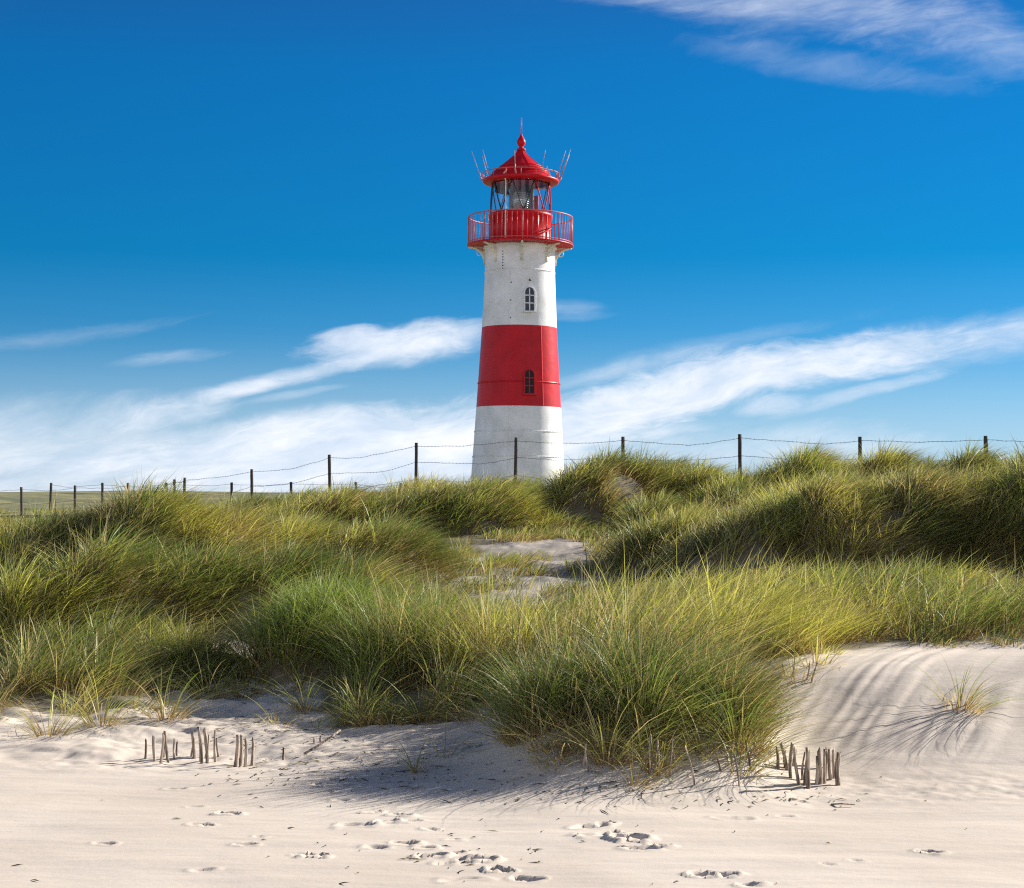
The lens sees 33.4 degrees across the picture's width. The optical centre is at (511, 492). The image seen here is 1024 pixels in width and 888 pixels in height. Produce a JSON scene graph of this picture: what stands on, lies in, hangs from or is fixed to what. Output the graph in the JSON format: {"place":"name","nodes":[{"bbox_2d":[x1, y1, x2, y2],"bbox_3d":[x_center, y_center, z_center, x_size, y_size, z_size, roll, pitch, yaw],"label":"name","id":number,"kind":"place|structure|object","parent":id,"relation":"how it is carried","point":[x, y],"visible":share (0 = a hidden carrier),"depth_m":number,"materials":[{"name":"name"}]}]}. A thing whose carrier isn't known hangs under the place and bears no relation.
{"place":"outdoors","nodes":[
{"label":"outdoors","id":0,"kind":"place"},
{"bbox_2d":[0,473,1023,887],"bbox_3d":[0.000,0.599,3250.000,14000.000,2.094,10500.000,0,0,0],"label":"ground","id":1,"kind":"structure","parent":0,"point":[940,805],"depth_m":8.98,"materials":[{"name":"beige sand"}]},
{"bbox_2d":[1,678,130,737],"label":"grass tuft","id":2,"kind":"object","parent":1,"relation":"on","point":[53,727],"visible":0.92,"depth_m":11.05,"materials":[{"name":"green plant"}]},
{"bbox_2d":[26,658,191,728],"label":"grass tuft","id":3,"kind":"object","parent":1,"relation":"on","point":[105,717],"visible":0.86,"depth_m":11.32,"materials":[{"name":"green plant"}]},
{"bbox_2d":[144,738,146,758],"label":"wooden stake","id":4,"kind":"object","parent":1,"relation":"on","point":[145,755],"visible":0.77,"depth_m":10.22,"materials":[{"name":"wood"}]},
{"bbox_2d":[152,735,155,761],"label":"wooden stake","id":5,"kind":"object","parent":1,"relation":"on","point":[153,749],"visible":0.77,"depth_m":10.15,"materials":[{"name":"wood"}]},
{"bbox_2d":[159,733,163,763],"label":"wooden stake","id":6,"kind":"object","parent":1,"relation":"on","point":[161,755],"visible":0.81,"depth_m":10.12,"materials":[{"name":"wood"}]},
{"bbox_2d":[163,730,169,762],"bbox_3d":[-2.058,1.551,10.197,0.050,0.255,0.024,0,0,8],"label":"wooden stake","id":7,"kind":"object","parent":1,"relation":"on","point":[166,746],"visible":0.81,"depth_m":10.19,"materials":[{"name":"brown wood"}]},
{"bbox_2d":[173,738,174,757],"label":"wooden stake","id":8,"kind":"object","parent":1,"relation":"on","point":[174,748],"visible":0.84,"depth_m":10.28,"materials":[{"name":"wood"}]},
{"bbox_2d":[175,741,177,755],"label":"wooden stake","id":9,"kind":"object","parent":1,"relation":"on","point":[176,751],"visible":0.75,"depth_m":10.36,"materials":[{"name":"wood"}]},
{"bbox_2d":[105,661,251,722],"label":"grass tuft","id":10,"kind":"object","parent":1,"relation":"on","point":[172,716],"visible":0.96,"depth_m":11.57,"materials":[{"name":"green plant"}]},
{"bbox_2d":[117,599,262,688],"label":"grass tussock","id":11,"kind":"object","parent":1,"relation":"on","point":[186,655],"depth_m":13.24,"materials":[{"name":"green plant"}]},
{"bbox_2d":[191,731,195,758],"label":"wooden stake","id":12,"kind":"object","parent":1,"relation":"on","point":[193,746],"visible":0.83,"depth_m":10.31,"materials":[{"name":"brown wood"}]},
{"bbox_2d":[197,726,203,763],"bbox_3d":[-1.855,1.535,10.165,0.043,0.284,0.024,0,0,0],"label":"wooden stake","id":13,"kind":"object","parent":1,"relation":"on","point":[201,747],"visible":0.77,"depth_m":10.16,"materials":[{"name":"brown wood"}]},
{"bbox_2d":[203,727,208,763],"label":"wooden stake","id":14,"kind":"object","parent":1,"relation":"on","point":[206,747],"visible":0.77,"depth_m":10.13,"materials":[{"name":"wood"}]},
{"bbox_2d":[137,639,276,699],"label":"grass tuft","id":15,"kind":"object","parent":1,"relation":"on","point":[215,697],"visible":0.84,"depth_m":12.53,"materials":[{"name":"green plant"}]},
{"bbox_2d":[213,730,215,761],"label":"wooden stake","id":16,"kind":"object","parent":1,"relation":"on","point":[214,750],"visible":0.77,"depth_m":10.23,"materials":[{"name":"wood"}]},
{"bbox_2d":[216,738,218,756],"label":"wooden stake","id":17,"kind":"object","parent":1,"relation":"on","point":[217,749],"visible":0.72,"depth_m":10.43,"materials":[{"name":"brown wood"}]},
{"bbox_2d":[49,482,401,511],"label":"wire fence","id":18,"kind":"object","parent":1,"relation":"on","point":[102,491],"visible":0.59,"depth_m":59.80,"materials":[{"name":"black metal"}]},
{"bbox_2d":[234,734,238,766],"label":"wooden stake","id":19,"kind":"object","parent":1,"relation":"on","point":[236,759],"visible":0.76,"depth_m":9.97,"materials":[{"name":"brown wood"}]},
{"bbox_2d":[239,734,242,766],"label":"wooden stake","id":20,"kind":"object","parent":1,"relation":"on","point":[241,752],"visible":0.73,"depth_m":10.05,"materials":[{"name":"brown wood"}]},
{"bbox_2d":[243,737,247,766],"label":"wooden stake","id":21,"kind":"object","parent":1,"relation":"on","point":[246,754],"visible":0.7,"depth_m":9.95,"materials":[{"name":"wood"}]},
{"bbox_2d":[197,657,302,698],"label":"grass tuft","id":22,"kind":"object","parent":1,"relation":"on","point":[239,696],"visible":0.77,"depth_m":12.90,"materials":[{"name":"green plant"}]},
{"bbox_2d":[250,737,254,765],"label":"wooden stake","id":23,"kind":"object","parent":1,"relation":"on","point":[252,757],"visible":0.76,"depth_m":10.13,"materials":[{"name":"brown wood"}]},
{"bbox_2d":[282,747,284,759],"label":"wooden stake","id":24,"kind":"object","parent":1,"relation":"on","point":[283,753],"visible":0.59,"depth_m":10.24,"materials":[{"name":"brown wood"}]},
{"bbox_2d":[247,697,326,728],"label":"grass tuft","id":25,"kind":"object","parent":1,"relation":"on","point":[275,719],"visible":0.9,"depth_m":11.48,"materials":[{"name":"green plant"}]},
{"bbox_2d":[215,661,367,714],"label":"grass tuft","id":26,"kind":"object","parent":1,"relation":"on","point":[304,706],"visible":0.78,"depth_m":11.96,"materials":[{"name":"green plant"}]},
{"bbox_2d":[303,729,340,754],"bbox_3d":[-1.144,1.508,10.299,0.262,0.133,0.022,0,0,-37],"label":"stick","id":27,"kind":"object","parent":1,"relation":"on","point":[321,743],"visible":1,"depth_m":10.29,"materials":[{"name":"wood"}]},
{"bbox_2d":[200,547,449,662],"bbox_3d":[-1.354,0.854,13.552,2.519,1.131,2.463,0,0,0],"label":"grass tussock","id":28,"kind":"object","parent":1,"relation":"on","point":[301,600],"depth_m":13.37,"materials":[{"name":"green plant"}]},
{"bbox_2d":[286,680,429,727],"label":"grass tuft","id":29,"kind":"object","parent":1,"relation":"on","point":[368,723],"visible":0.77,"depth_m":11.41,"materials":[{"name":"green plant"}]},
{"bbox_2d":[350,696,443,726],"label":"grass tuft","id":30,"kind":"object","parent":1,"relation":"on","point":[380,722],"visible":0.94,"depth_m":11.32,"materials":[{"name":"green plant"}]},
{"bbox_2d":[270,549,542,695],"bbox_3d":[-0.619,0.950,13.008,2.885,1.136,2.730,0,0,0],"label":"grass tussock","id":31,"kind":"object","parent":1,"relation":"on","point":[371,632],"depth_m":12.62,"materials":[{"name":"green plant"}]},
{"bbox_2d":[360,732,465,773],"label":"grass tuft","id":32,"kind":"object","parent":1,"relation":"on","point":[414,769],"visible":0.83,"depth_m":9.67,"materials":[{"name":"green plant"}]},
{"bbox_2d":[369,682,468,724],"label":"grass tuft","id":33,"kind":"object","parent":1,"relation":"on","point":[423,720],"visible":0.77,"depth_m":11.45,"materials":[{"name":"green plant"}]},
{"bbox_2d":[12,651,853,772],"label":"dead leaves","id":34,"kind":"object","parent":1,"relation":"on","point":[626,730],"visible":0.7,"depth_m":9.45,"materials":[{"name":"plant"}]},
{"bbox_2d":[392,669,489,718],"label":"grass tuft","id":35,"kind":"object","parent":1,"relation":"on","point":[445,700],"visible":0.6,"depth_m":11.54,"materials":[{"name":"green plant"}]},
{"bbox_2d":[417,716,493,759],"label":"grass tuft","id":36,"kind":"object","parent":1,"relation":"on","point":[445,743],"visible":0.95,"depth_m":9.98,"materials":[{"name":"green plant"}]},
{"bbox_2d":[353,561,570,683],"bbox_3d":[-0.188,0.955,12.730,2.270,0.929,2.060,0,0,-30],"label":"grass tussock","id":37,"kind":"object","parent":1,"relation":"on","point":[449,653],"depth_m":12.49,"materials":[{"name":"green plant"}]},
{"bbox_2d":[429,691,521,741],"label":"grass tuft","id":38,"kind":"object","parent":1,"relation":"on","point":[489,732],"visible":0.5,"depth_m":9.98,"materials":[{"name":"green plant"}]},
{"bbox_2d":[12,702,966,883],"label":"stalk litter","id":39,"kind":"object","parent":1,"relation":"on","point":[306,762],"visible":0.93,"depth_m":9.07,"materials":[{"name":"brown plant"}]},
{"bbox_2d":[400,666,586,745],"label":"grass tuft","id":40,"kind":"object","parent":1,"relation":"on","point":[521,741],"visible":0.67,"depth_m":9.71,"materials":[{"name":"green plant"}]},
{"bbox_2d":[0,434,1021,518],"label":"wire fence","id":41,"kind":"object","parent":1,"relation":"on","point":[739,438],"visible":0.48,"depth_m":36.58,"materials":[{"name":"black metal"}]},
{"bbox_2d":[467,118,572,486],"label":"lighthouse","id":42,"kind":"object","parent":1,"relation":"on","point":[518,393],"visible":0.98,"depth_m":60.84,"materials":[{"name":"white paint"}]},
{"bbox_2d":[523,287,536,312],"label":"window","id":43,"kind":"structure","parent":42,"relation":"in","point":[529,295],"depth_m":60.70,"materials":[{"name":"black glass"}]},
{"bbox_2d":[523,369,536,394],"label":"window","id":44,"kind":"structure","parent":42,"relation":"in","point":[529,375],"depth_m":60.54,"materials":[{"name":"black glass"}]},
{"bbox_2d":[423,599,648,746],"bbox_3d":[0.263,1.048,9.891,1.777,0.869,1.862,0,0,0],"label":"grass tussock","id":45,"kind":"object","parent":1,"relation":"on","point":[514,689],"depth_m":9.84,"materials":[{"name":"green plant"}]},
{"bbox_2d":[530,755,578,773],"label":"grass tuft","id":46,"kind":"object","parent":1,"relation":"on","point":[556,765],"visible":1,"depth_m":9.07,"materials":[{"name":"green plant"}]},
{"bbox_2d":[519,732,603,765],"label":"grass tuft","id":47,"kind":"object","parent":1,"relation":"on","point":[548,754],"visible":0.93,"depth_m":9.21,"materials":[{"name":"green plant"}]},
{"bbox_2d":[584,744,589,771],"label":"wooden stake","id":48,"kind":"object","parent":1,"relation":"on","point":[586,758],"visible":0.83,"depth_m":9.06,"materials":[{"name":"wood"}]},
{"bbox_2d":[476,620,706,732],"bbox_3d":[0.540,1.052,10.058,1.696,0.686,1.852,0,0,0],"label":"grass tussock","id":49,"kind":"object","parent":1,"relation":"on","point":[575,711],"depth_m":9.79,"materials":[{"name":"green plant"}]},
{"bbox_2d":[513,690,708,770],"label":"grass tuft","id":50,"kind":"object","parent":1,"relation":"on","point":[602,754],"visible":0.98,"depth_m":9.17,"materials":[{"name":"green plant"}]},
{"bbox_2d":[648,733,651,774],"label":"wooden stake","id":51,"kind":"object","parent":1,"relation":"on","point":[649,752],"visible":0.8,"depth_m":9.07,"materials":[{"name":"wood"}]},
{"bbox_2d":[656,739,659,774],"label":"wooden stake","id":52,"kind":"object","parent":1,"relation":"on","point":[657,754],"visible":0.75,"depth_m":9.07,"materials":[{"name":"wood"}]},
{"bbox_2d":[590,734,727,789],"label":"grass tuft","id":53,"kind":"object","parent":1,"relation":"on","point":[643,781],"visible":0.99,"depth_m":8.94,"materials":[{"name":"green plant"}]},
{"bbox_2d":[598,708,732,777],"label":"grass tuft","id":54,"kind":"object","parent":1,"relation":"on","point":[663,764],"visible":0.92,"depth_m":9.13,"materials":[{"name":"green plant"}]},
{"bbox_2d":[503,582,831,741],"bbox_3d":[0.936,0.943,10.011,2.215,0.948,2.380,0,0,0],"label":"grass tussock","id":55,"kind":"object","parent":1,"relation":"on","point":[649,698],"depth_m":9.68,"materials":[{"name":"green plant"}]},
{"bbox_2d":[669,737,673,776],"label":"wooden stake","id":56,"kind":"object","parent":1,"relation":"on","point":[671,751],"visible":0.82,"depth_m":9.05,"materials":[{"name":"brown wood"}]},
{"bbox_2d":[685,745,695,784],"bbox_3d":[0.940,1.459,8.941,0.071,0.271,0.016,0,0,-7],"label":"wooden stake","id":57,"kind":"object","parent":1,"relation":"on","point":[693,777],"visible":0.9,"depth_m":8.94,"materials":[{"name":"wood"}]},
{"bbox_2d":[717,756,721,770],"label":"wooden stake","id":58,"kind":"object","parent":1,"relation":"on","point":[720,768],"visible":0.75,"depth_m":9.15,"materials":[{"name":"brown wood"}]},
{"bbox_2d":[592,617,866,744],"bbox_3d":[1.312,1.039,10.016,1.693,0.792,1.857,0,0,0],"label":"grass tussock","id":59,"kind":"object","parent":1,"relation":"on","point":[739,680],"depth_m":9.80,"materials":[{"name":"green plant"}]},
{"bbox_2d":[731,740,733,761],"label":"wooden stake","id":60,"kind":"object","parent":1,"relation":"on","point":[731,750],"visible":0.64,"depth_m":9.31,"materials":[{"name":"wood"}]},
{"bbox_2d":[734,754,739,785],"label":"wooden stake","id":61,"kind":"object","parent":1,"relation":"on","point":[737,770],"visible":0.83,"depth_m":8.98,"materials":[{"name":"wood"}]},
{"bbox_2d":[746,741,752,770],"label":"wooden stake","id":62,"kind":"object","parent":1,"relation":"on","point":[749,759],"visible":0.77,"depth_m":9.22,"materials":[{"name":"wood"}]},
{"bbox_2d":[643,664,880,760],"bbox_3d":[1.402,1.202,9.501,1.683,0.596,1.946,0,0,-17],"label":"grass tuft","id":63,"kind":"object","parent":1,"relation":"on","point":[744,739],"visible":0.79,"depth_m":9.45,"materials":[{"name":"green plant"}]},
{"bbox_2d":[703,715,844,780],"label":"grass tuft","id":64,"kind":"object","parent":1,"relation":"on","point":[752,767],"visible":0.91,"depth_m":9.19,"materials":[{"name":"green plant"}]},
{"bbox_2d":[776,746,779,768],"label":"wooden stake","id":65,"kind":"object","parent":1,"relation":"on","point":[777,762],"visible":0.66,"depth_m":9.38,"materials":[{"name":"wood"}]},
{"bbox_2d":[780,742,787,770],"bbox_3d":[1.502,1.486,9.405,0.056,0.219,0.027,0,0,0],"label":"wooden stake","id":66,"kind":"object","parent":1,"relation":"on","point":[784,755],"visible":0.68,"depth_m":9.40,"materials":[{"name":"wood"}]},
{"bbox_2d":[788,742,793,778],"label":"wooden stake","id":67,"kind":"object","parent":1,"relation":"on","point":[790,761],"visible":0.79,"depth_m":9.27,"materials":[{"name":"wood"}]},
{"bbox_2d":[793,746,800,785],"bbox_3d":[1.531,1.493,9.135,0.050,0.274,0.027,0,0,-21],"label":"wooden stake","id":68,"kind":"object","parent":1,"relation":"on","point":[796,770],"visible":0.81,"depth_m":9.13,"materials":[{"name":"brown wood"}]},
{"bbox_2d":[761,634,839,682],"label":"grass tuft","id":69,"kind":"object","parent":1,"relation":"on","point":[812,672],"visible":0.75,"depth_m":10.76,"materials":[{"name":"green plant"}]},
{"bbox_2d":[801,751,805,779],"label":"wooden stake","id":70,"kind":"object","parent":1,"relation":"on","point":[802,768],"visible":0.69,"depth_m":9.29,"materials":[{"name":"wood"}]},
{"bbox_2d":[803,760,805,784],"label":"wooden stake","id":71,"kind":"object","parent":1,"relation":"on","point":[804,779],"visible":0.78,"depth_m":9.15,"materials":[{"name":"wood"}]},
{"bbox_2d":[805,746,810,788],"bbox_3d":[1.581,1.496,9.095,0.031,0.290,0.034,0,0,25],"label":"wooden stake","id":72,"kind":"object","parent":1,"relation":"on","point":[807,768],"visible":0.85,"depth_m":9.09,"materials":[{"name":"brown wood"}]},
{"bbox_2d":[811,661,817,681],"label":"wooden stake","id":73,"kind":"object","parent":1,"relation":"on","point":[814,671],"visible":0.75,"depth_m":10.74,"materials":[{"name":"brown wood"}]},
{"bbox_2d":[815,756,818,784],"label":"wooden stake","id":74,"kind":"object","parent":1,"relation":"on","point":[817,775],"visible":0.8,"depth_m":9.20,"materials":[{"name":"wood"}]},
{"bbox_2d":[774,627,862,668],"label":"grass tuft","id":75,"kind":"object","parent":1,"relation":"on","point":[816,657],"visible":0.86,"depth_m":11.12,"materials":[{"name":"green plant"}]},
{"bbox_2d":[817,747,822,784],"bbox_3d":[1.661,1.504,9.218,0.031,0.268,0.040,0,0,-26],"label":"wooden stake","id":76,"kind":"object","parent":1,"relation":"on","point":[820,765],"visible":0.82,"depth_m":9.20,"materials":[{"name":"wood"}]},
{"bbox_2d":[822,750,825,783],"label":"wooden stake","id":77,"kind":"object","parent":1,"relation":"on","point":[824,769],"visible":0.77,"depth_m":9.24,"materials":[{"name":"wood"}]},
{"bbox_2d":[825,747,826,778],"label":"wooden stake","id":78,"kind":"object","parent":1,"relation":"on","point":[826,761],"visible":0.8,"depth_m":9.26,"materials":[{"name":"brown wood"}]},
{"bbox_2d":[827,748,831,779],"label":"wooden stake","id":79,"kind":"object","parent":1,"relation":"on","point":[829,764],"visible":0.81,"depth_m":9.36,"materials":[{"name":"wood"}]},
{"bbox_2d":[832,748,834,778],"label":"wooden stake","id":80,"kind":"object","parent":1,"relation":"on","point":[833,764],"visible":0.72,"depth_m":9.39,"materials":[{"name":"brown wood"}]},
{"bbox_2d":[834,752,840,785],"bbox_3d":[1.760,1.522,9.217,0.038,0.242,0.032,0,0,26],"label":"wooden stake","id":81,"kind":"object","parent":1,"relation":"on","point":[837,771],"visible":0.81,"depth_m":9.21,"materials":[{"name":"wood"}]},
{"bbox_2d":[831,803,854,804],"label":"twig","id":82,"kind":"object","parent":1,"relation":"on","point":[841,803],"visible":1,"depth_m":8.72,"materials":[{"name":"brown wood"}]},
{"bbox_2d":[893,656,1023,715],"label":"grass tuft","id":83,"kind":"object","parent":1,"relation":"on","point":[971,699],"visible":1,"depth_m":10.30,"materials":[{"name":"green plant"}]},
{"bbox_2d":[0,432,1023,730],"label":"marram grass","id":84,"kind":"structure","parent":0,"point":[668,530],"depth_m":17.31,"materials":[{"name":"green plant"}]},
{"bbox_2d":[0,0,1023,491],"label":"sky","id":85,"kind":"structure","parent":0,"point":[234,233],"materials":[{"name":"blue"}]}
]}

